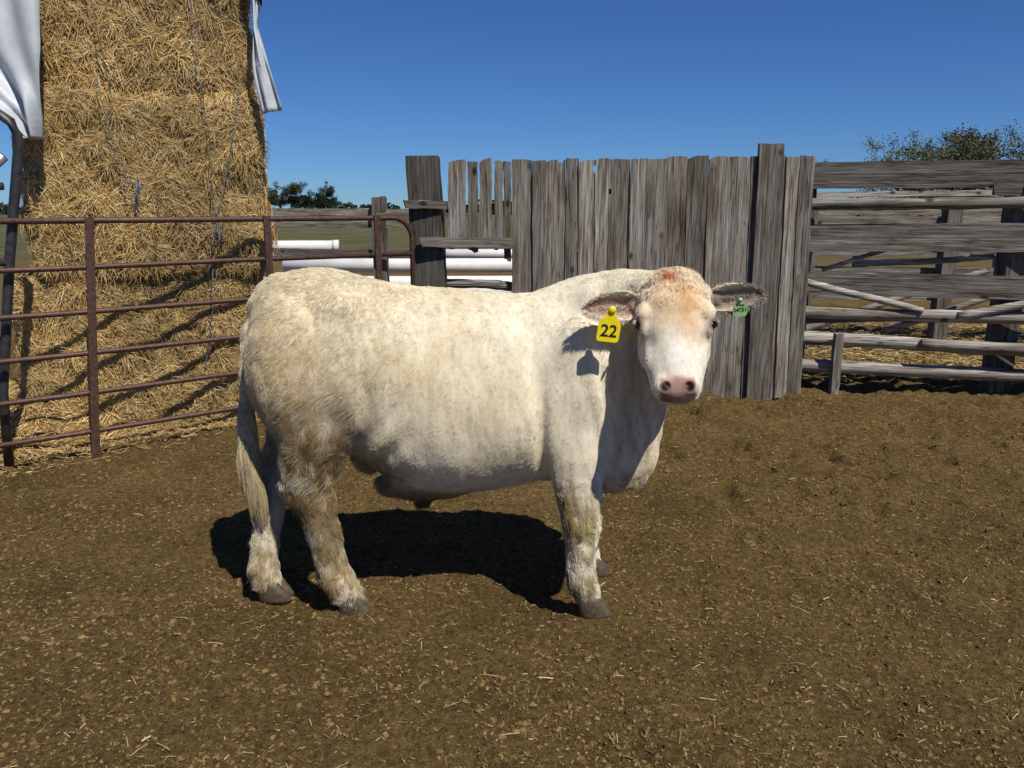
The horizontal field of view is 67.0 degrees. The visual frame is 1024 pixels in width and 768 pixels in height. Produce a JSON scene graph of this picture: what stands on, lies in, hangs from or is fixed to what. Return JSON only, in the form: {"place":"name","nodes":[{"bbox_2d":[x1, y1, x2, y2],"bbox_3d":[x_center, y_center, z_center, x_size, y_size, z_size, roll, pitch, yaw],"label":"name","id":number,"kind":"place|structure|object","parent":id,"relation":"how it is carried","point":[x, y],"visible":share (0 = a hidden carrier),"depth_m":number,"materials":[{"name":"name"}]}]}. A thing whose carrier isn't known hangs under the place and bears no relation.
{"place":"outdoors","nodes":[
{"label":"outdoors","id":0,"kind":"place"},
{"bbox_2d":[0,211,1023,767],"bbox_3d":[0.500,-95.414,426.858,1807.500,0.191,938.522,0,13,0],"label":"ground","id":1,"kind":"structure","parent":0,"point":[528,587],"depth_m":3.02,"materials":[{"name":"brown soil"}]},
{"bbox_2d":[0,109,23,465],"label":"pipe panel","id":2,"kind":"object","parent":1,"relation":"on","point":[6,413],"visible":1,"depth_m":4.41,"materials":[{"name":"silver metal"}]},
{"bbox_2d":[0,369,259,472],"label":"loose straw pile","id":3,"kind":"object","parent":1,"relation":"on","point":[37,419],"visible":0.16,"depth_m":5.10,"materials":[{"name":"beige plant"}]},
{"bbox_2d":[0,268,264,424],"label":"hay bale","id":4,"kind":"object","parent":1,"relation":"on","point":[46,336],"visible":0.51,"depth_m":5.26},
{"bbox_2d":[10,75,278,288],"bbox_3d":[-2.771,-1.562,6.160,1.554,1.296,2.634,-5,14,-19],"label":"hay bale","id":5,"kind":"object","parent":4,"relation":"on","point":[98,152],"visible":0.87,"depth_m":5.03},
{"bbox_2d":[39,0,257,99],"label":"hay bale","id":6,"kind":"object","parent":5,"relation":"on","point":[175,47],"visible":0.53,"depth_m":4.92},
{"bbox_2d":[0,0,281,139],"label":"tarp","id":7,"kind":"object","parent":6,"relation":"on","point":[20,101],"visible":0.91,"depth_m":4.48,"materials":[{"name":"fabric"}]},
{"bbox_2d":[0,215,414,460],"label":"metal gate","id":8,"kind":"structure","parent":1,"relation":"on","point":[90,267],"depth_m":4.79,"materials":[{"name":"metal"}]},
{"bbox_2d":[0,199,511,214],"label":"distant hedge line","id":9,"kind":"object","parent":1,"relation":"on","point":[4,209],"visible":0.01,"depth_m":183.87,"materials":[{"name":"green plant"}]},
{"bbox_2d":[267,178,307,207],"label":"tree","id":10,"kind":"object","parent":1,"relation":"on","point":[294,189],"visible":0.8,"depth_m":144.08,"materials":[{"name":"green plant"}]},
{"bbox_2d":[284,195,311,207],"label":"tree","id":11,"kind":"object","parent":1,"relation":"on","point":[298,200],"visible":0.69,"depth_m":146.32,"materials":[{"name":"green plant"}]},
{"bbox_2d":[301,180,341,208],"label":"tree","id":12,"kind":"object","parent":1,"relation":"on","point":[323,200],"visible":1,"depth_m":143.66,"materials":[{"name":"green plant"}]},
{"bbox_2d":[270,196,478,281],"bbox_3d":[-2.601,-1.882,11.418,4.709,1.745,0.568,2,13,7],"label":"board fence","id":13,"kind":"object","parent":1,"relation":"on","point":[378,205],"visible":0.35,"depth_m":11.47,"materials":[{"name":"grey wood"}]},
{"bbox_2d":[405,155,446,287],"bbox_3d":[-0.663,-0.812,6.196,0.312,1.953,0.225,0,13,0],"label":"wooden post","id":14,"kind":"object","parent":1,"relation":"on","point":[423,177],"visible":0.37,"depth_m":5.98,"materials":[{"name":"grey wood"}]},
{"bbox_2d":[236,266,768,618],"bbox_3d":[-0.090,0.210,2.913,1.884,1.316,0.850,0,13,0],"label":"cow","id":15,"kind":"object","parent":1,"relation":"on","point":[571,389],"visible":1,"depth_m":2.72},
{"bbox_2d":[0,382,1020,745],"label":"dirt clods","id":16,"kind":"object","parent":1,"relation":"on","point":[90,698],"visible":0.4,"depth_m":2.53,"materials":[{"name":"brown soil"}]},
{"bbox_2d":[0,360,1023,767],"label":"dirt clods","id":17,"kind":"object","parent":1,"relation":"on","point":[478,710],"visible":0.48,"depth_m":2.81,"materials":[{"name":"brown soil"}]},
{"bbox_2d":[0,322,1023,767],"bbox_3d":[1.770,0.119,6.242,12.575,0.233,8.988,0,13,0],"label":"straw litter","id":18,"kind":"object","parent":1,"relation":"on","point":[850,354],"visible":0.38,"depth_m":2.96,"materials":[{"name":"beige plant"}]},
{"bbox_2d":[403,143,815,399],"bbox_3d":[0.767,-0.866,6.221,3.217,2.046,0.335,0,13,-2],"label":"plank fence","id":19,"kind":"object","parent":1,"relation":"on","point":[695,214],"visible":0.59,"depth_m":6.06,"materials":[{"name":"grey wood"}]},
{"bbox_2d":[747,211,1001,268],"bbox_3d":[9.265,-2.200,13.056,13.552,1.634,0.687,1,13,2],"label":"corral fence","id":20,"kind":"object","parent":1,"relation":"on","point":[868,214],"visible":0.09,"depth_m":12.75,"materials":[{"name":"grey wood"}]},
{"bbox_2d":[823,128,983,216],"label":"tree","id":21,"kind":"object","parent":1,"relation":"on","point":[922,155],"visible":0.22,"depth_m":55.98,"materials":[{"name":"green plant"}]},
{"bbox_2d":[806,190,1001,339],"bbox_3d":[6.234,-1.194,8.197,6.942,1.834,0.977,2,13,9],"label":"corral fence","id":22,"kind":"object","parent":1,"relation":"on","point":[938,331],"visible":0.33,"depth_m":8.75,"materials":[{"name":"grey wood"}]},
{"bbox_2d":[789,159,1023,394],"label":"board fence","id":23,"kind":"object","parent":1,"relation":"on","point":[999,348],"visible":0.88,"depth_m":6.20,"materials":[{"name":"grey wood"}]},
{"bbox_2d":[895,119,1023,216],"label":"tree","id":24,"kind":"object","parent":1,"relation":"on","point":[973,143],"visible":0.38,"depth_m":56.56,"materials":[{"name":"green plant"}]},
{"bbox_2d":[933,143,1005,215],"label":"tree","id":25,"kind":"object","parent":1,"relation":"on","point":[985,158],"visible":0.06,"depth_m":58.36,"materials":[{"name":"green plant"}]},
{"bbox_2d":[0,0,1023,208],"label":"sky","id":26,"kind":"structure","parent":0,"point":[363,87],"materials":[{"name":"blue"}]},
{"bbox_3d":[-2.552,-2.018,14.308,7.029,0.636,4.439,0,13,0],"label":"timber cribbing","id":27,"kind":"object","parent":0,"visible":0},
{"bbox_2d":[273,240,339,248],"bbox_3d":[-5.048,-2.844,15.995,2.912,0.264,0.296,0,13,-2],"label":"white pipe","id":28,"kind":"object","parent":27,"relation":"on","point":[329,244],"visible":0.42,"depth_m":15.92,"materials":[{"name":"plastic"}]},
{"bbox_2d":[263,276,511,284],"bbox_3d":[-1.796,-1.702,13.179,6.413,0.308,0.337,0,13,-1],"label":"white pipe","id":29,"kind":"object","parent":27,"relation":"on","point":[401,279],"visible":0.09,"depth_m":13.07,"materials":[{"name":"plastic"}]},
{"bbox_2d":[282,258,511,272],"bbox_3d":[-1.697,-2.192,14.298,5.013,0.286,0.316,0,13,-1],"label":"white pipe","id":30,"kind":"object","parent":27,"relation":"on","point":[402,265],"visible":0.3,"depth_m":14.18,"materials":[{"name":"plastic"}]},
{"bbox_2d":[447,287,511,292],"bbox_3d":[-0.147,-1.486,12.407,4.111,0.242,0.275,0,13,-2],"label":"white pipe","id":31,"kind":"object","parent":27,"relation":"on","point":[484,289],"visible":0.01,"depth_m":12.27,"materials":[{"name":"plastic"}]},
{"bbox_2d":[446,249,577,257],"bbox_3d":[0.152,-2.560,15.239,4.110,0.220,0.255,0,13,-1],"label":"white pipe","id":32,"kind":"object","parent":27,"relation":"on","point":[467,253],"visible":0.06,"depth_m":15.12,"materials":[{"name":"plastic"}]}
]}

